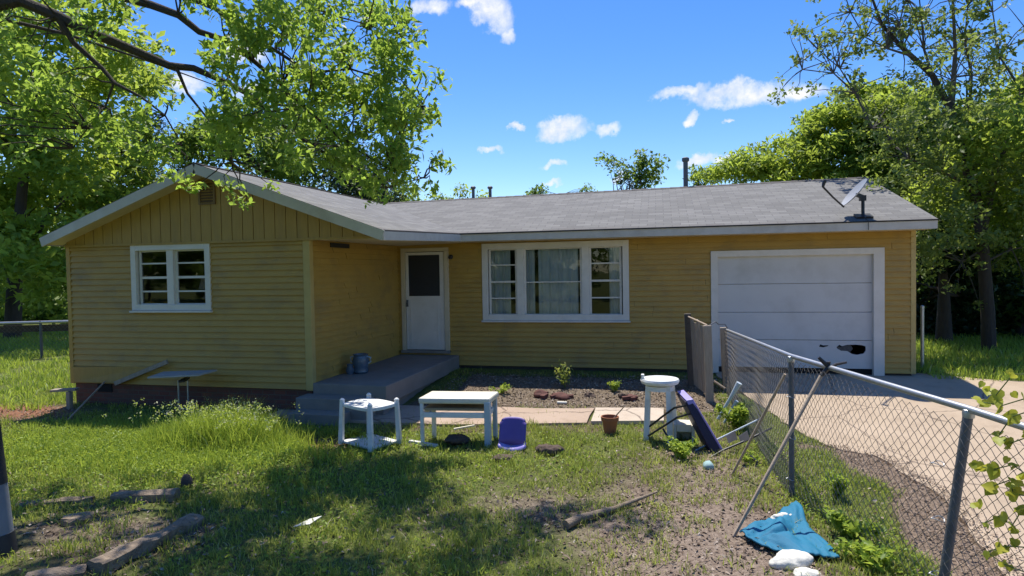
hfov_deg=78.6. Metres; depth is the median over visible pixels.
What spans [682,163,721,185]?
tree
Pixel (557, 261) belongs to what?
window
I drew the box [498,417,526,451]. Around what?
chair seat
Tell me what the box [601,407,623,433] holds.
flower pot
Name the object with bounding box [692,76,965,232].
feathery tree
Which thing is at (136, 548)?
landscape timber
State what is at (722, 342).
fence post
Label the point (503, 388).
weed plant
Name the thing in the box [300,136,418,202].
cedar tree
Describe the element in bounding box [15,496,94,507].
landscape timber
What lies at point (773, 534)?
blue cloth
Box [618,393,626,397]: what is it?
dirt clod
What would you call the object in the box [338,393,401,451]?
side table
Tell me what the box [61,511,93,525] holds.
landscape timber
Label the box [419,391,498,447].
work table
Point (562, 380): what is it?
weed plant
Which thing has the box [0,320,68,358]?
chain link fence
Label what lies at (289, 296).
house
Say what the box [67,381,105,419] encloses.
stick
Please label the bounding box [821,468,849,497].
weed plant
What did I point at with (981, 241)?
sparse tree
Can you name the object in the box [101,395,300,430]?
seed heads
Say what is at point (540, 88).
sky
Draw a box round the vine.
[969,369,1023,571]
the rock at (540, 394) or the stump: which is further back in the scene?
the rock at (540, 394)
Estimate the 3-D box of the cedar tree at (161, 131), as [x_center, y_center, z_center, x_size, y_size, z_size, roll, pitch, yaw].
[-17.204,-3.250,29.062,6.456,9.732,4.610,0,2,40]
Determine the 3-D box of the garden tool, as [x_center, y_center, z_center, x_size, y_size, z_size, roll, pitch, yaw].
[2.331,1.318,5.299,1.130,1.434,0.126,-1,2,-15]
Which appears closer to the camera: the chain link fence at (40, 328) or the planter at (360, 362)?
the planter at (360, 362)
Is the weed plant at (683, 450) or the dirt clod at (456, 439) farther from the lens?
the dirt clod at (456, 439)
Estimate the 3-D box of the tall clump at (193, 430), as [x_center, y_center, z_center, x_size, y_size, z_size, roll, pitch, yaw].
[-4.055,1.742,8.299,4.341,0.674,2.269,0,2,34]
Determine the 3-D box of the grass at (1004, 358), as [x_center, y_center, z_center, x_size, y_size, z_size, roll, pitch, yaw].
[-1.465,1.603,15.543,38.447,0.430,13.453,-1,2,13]
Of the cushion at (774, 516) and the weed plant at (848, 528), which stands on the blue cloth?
the cushion at (774, 516)
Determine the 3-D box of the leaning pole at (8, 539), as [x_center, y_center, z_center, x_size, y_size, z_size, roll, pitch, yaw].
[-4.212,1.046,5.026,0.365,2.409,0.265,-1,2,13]
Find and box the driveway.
[715,371,1023,575]
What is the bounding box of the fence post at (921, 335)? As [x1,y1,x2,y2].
[920,305,923,368]
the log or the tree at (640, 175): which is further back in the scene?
the tree at (640, 175)
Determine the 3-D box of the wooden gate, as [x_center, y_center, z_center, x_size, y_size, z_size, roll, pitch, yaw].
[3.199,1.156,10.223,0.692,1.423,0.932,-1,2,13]
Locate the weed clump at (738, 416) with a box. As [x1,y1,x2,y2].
[714,397,754,428]
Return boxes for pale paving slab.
[591,407,663,424]
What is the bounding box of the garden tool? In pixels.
[732,356,846,536]
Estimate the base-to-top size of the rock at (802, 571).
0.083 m
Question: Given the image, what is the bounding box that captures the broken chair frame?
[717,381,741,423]
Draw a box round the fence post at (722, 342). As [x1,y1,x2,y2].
[720,327,730,391]
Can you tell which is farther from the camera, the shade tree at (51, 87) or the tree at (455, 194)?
the tree at (455, 194)
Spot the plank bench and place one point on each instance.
(69, 399)
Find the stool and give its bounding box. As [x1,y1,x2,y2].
[641,374,678,443]
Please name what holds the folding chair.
on the ground at (574, 548)
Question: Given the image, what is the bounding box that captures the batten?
[114,360,168,384]
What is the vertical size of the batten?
0.458 m
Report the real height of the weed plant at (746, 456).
0.170 m
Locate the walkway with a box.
[271,405,593,426]
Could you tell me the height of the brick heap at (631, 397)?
0.086 m
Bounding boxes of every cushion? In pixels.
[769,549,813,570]
[770,512,791,518]
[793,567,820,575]
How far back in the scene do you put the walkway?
9.32 m
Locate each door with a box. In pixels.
[405,252,445,349]
[718,254,871,373]
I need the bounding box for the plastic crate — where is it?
[673,419,694,442]
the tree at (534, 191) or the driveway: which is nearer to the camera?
the driveway
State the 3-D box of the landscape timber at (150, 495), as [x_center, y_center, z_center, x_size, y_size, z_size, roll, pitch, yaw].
[-3.626,2.053,6.185,0.608,0.121,0.152,-1,2,-1]
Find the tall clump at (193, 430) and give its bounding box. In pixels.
[115,392,364,461]
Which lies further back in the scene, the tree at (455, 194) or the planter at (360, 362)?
the tree at (455, 194)
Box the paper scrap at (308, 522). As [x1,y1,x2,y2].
[293,516,320,526]
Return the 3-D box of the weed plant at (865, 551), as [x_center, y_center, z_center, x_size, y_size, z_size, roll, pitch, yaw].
[2.575,1.952,4.605,0.498,0.241,0.341,0,2,39]
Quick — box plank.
[408,440,436,446]
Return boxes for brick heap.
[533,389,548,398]
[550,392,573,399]
[622,394,637,400]
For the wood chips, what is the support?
on the ground at (574, 548)
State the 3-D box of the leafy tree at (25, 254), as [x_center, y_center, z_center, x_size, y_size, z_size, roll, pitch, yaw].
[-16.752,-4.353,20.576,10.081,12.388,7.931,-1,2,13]
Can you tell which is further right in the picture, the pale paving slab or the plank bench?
the pale paving slab
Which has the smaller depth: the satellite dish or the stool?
the stool
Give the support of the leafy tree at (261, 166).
on the ground at (574, 548)
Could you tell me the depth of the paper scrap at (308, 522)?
5.43 m
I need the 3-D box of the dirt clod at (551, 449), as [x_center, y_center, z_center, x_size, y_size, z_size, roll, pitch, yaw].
[0.441,1.950,7.508,0.268,0.158,0.336,-2,2,-39]
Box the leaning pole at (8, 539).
[0,423,17,558]
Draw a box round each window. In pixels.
[129,243,212,312]
[481,240,629,322]
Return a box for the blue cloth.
[739,501,839,558]
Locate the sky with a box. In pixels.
[0,0,1023,232]
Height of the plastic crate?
0.250 m
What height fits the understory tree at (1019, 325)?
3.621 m
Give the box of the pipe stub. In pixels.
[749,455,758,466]
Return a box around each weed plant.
[344,428,367,438]
[489,382,509,393]
[552,360,572,386]
[607,380,621,391]
[663,436,698,458]
[740,448,764,463]
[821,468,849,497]
[822,505,886,539]
[827,534,899,572]
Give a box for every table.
[147,370,216,414]
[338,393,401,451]
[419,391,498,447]
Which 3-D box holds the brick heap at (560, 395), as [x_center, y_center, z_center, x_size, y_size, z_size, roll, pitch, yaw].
[0.828,1.785,10.299,0.402,0.130,0.273,-1,2,13]
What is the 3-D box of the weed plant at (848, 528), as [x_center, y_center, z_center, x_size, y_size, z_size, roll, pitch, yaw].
[2.698,1.908,4.973,0.476,0.263,0.309,1,2,44]
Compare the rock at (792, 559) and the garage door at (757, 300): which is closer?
the rock at (792, 559)
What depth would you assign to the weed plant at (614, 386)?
10.52 m
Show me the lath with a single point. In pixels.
(457, 428)
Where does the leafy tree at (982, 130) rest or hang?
on the ground at (574, 548)
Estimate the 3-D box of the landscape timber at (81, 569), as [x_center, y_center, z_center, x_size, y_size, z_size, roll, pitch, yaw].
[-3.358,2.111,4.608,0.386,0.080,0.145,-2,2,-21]
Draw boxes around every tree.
[0,0,175,337]
[0,0,455,210]
[0,37,182,324]
[0,212,67,321]
[87,105,189,298]
[163,82,420,202]
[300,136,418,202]
[419,182,488,200]
[523,183,597,194]
[593,147,670,189]
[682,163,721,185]
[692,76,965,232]
[767,0,1023,349]
[899,66,1023,288]
[916,216,1023,342]
[916,225,968,312]
[975,222,1023,336]
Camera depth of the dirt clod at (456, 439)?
7.93 m
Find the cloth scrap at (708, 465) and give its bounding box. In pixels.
[703,460,713,469]
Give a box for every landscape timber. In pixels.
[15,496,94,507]
[25,564,86,575]
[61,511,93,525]
[86,513,203,575]
[110,488,179,502]
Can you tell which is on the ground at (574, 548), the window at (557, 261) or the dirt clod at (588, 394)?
the dirt clod at (588, 394)
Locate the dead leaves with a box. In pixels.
[0,412,969,575]
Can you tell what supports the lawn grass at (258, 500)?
on the ground at (574, 548)
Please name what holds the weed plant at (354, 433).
on the ground at (574, 548)
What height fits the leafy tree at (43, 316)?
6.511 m
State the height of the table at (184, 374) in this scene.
0.704 m
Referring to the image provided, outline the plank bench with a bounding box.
[50,387,79,408]
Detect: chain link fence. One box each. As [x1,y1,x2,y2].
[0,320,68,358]
[725,329,1023,575]
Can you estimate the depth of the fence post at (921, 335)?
11.74 m
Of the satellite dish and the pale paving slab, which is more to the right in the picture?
the satellite dish
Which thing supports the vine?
attached to the chain link fence at (969, 413)
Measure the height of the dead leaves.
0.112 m
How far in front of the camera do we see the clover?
6.97 m
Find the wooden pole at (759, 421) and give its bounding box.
[731,373,785,474]
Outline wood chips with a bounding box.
[0,392,911,575]
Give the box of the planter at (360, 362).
[346,353,370,373]
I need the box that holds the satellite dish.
[822,179,873,229]
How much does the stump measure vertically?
0.177 m
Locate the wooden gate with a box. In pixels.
[684,313,727,402]
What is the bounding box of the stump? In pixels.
[181,474,192,486]
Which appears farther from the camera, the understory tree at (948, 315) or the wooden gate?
the understory tree at (948, 315)
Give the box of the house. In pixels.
[39,157,939,426]
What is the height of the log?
0.086 m
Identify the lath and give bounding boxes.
[453,425,474,429]
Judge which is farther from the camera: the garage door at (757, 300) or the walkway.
the garage door at (757, 300)
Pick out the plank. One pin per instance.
(427, 444)
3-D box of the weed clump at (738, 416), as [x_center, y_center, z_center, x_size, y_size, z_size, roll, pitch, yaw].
[3.037,1.700,8.482,0.504,0.437,0.484,0,2,38]
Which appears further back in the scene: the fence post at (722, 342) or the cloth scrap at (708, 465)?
the fence post at (722, 342)
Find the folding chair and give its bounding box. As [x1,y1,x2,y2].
[648,390,769,458]
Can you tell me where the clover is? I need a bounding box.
[0,415,938,575]
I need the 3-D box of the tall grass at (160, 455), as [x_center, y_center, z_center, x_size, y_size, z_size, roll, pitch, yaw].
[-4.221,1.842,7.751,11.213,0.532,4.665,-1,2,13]
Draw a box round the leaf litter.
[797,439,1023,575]
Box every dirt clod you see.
[445,434,470,444]
[493,454,511,461]
[535,444,563,455]
[584,392,595,396]
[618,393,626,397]
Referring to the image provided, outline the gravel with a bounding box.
[426,371,731,415]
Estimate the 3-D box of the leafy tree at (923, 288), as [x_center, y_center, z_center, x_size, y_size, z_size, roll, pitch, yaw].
[18.559,-0.965,23.366,10.204,5.574,6.884,-1,2,13]
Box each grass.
[0,323,1023,410]
[0,366,952,575]
[0,405,632,529]
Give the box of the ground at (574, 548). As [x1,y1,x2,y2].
[0,286,1023,575]
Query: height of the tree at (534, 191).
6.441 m
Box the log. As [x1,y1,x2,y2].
[562,491,656,529]
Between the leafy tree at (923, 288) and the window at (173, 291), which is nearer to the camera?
the window at (173, 291)
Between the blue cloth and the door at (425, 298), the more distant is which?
the door at (425, 298)
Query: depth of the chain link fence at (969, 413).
4.79 m
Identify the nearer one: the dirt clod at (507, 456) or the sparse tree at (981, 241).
the dirt clod at (507, 456)

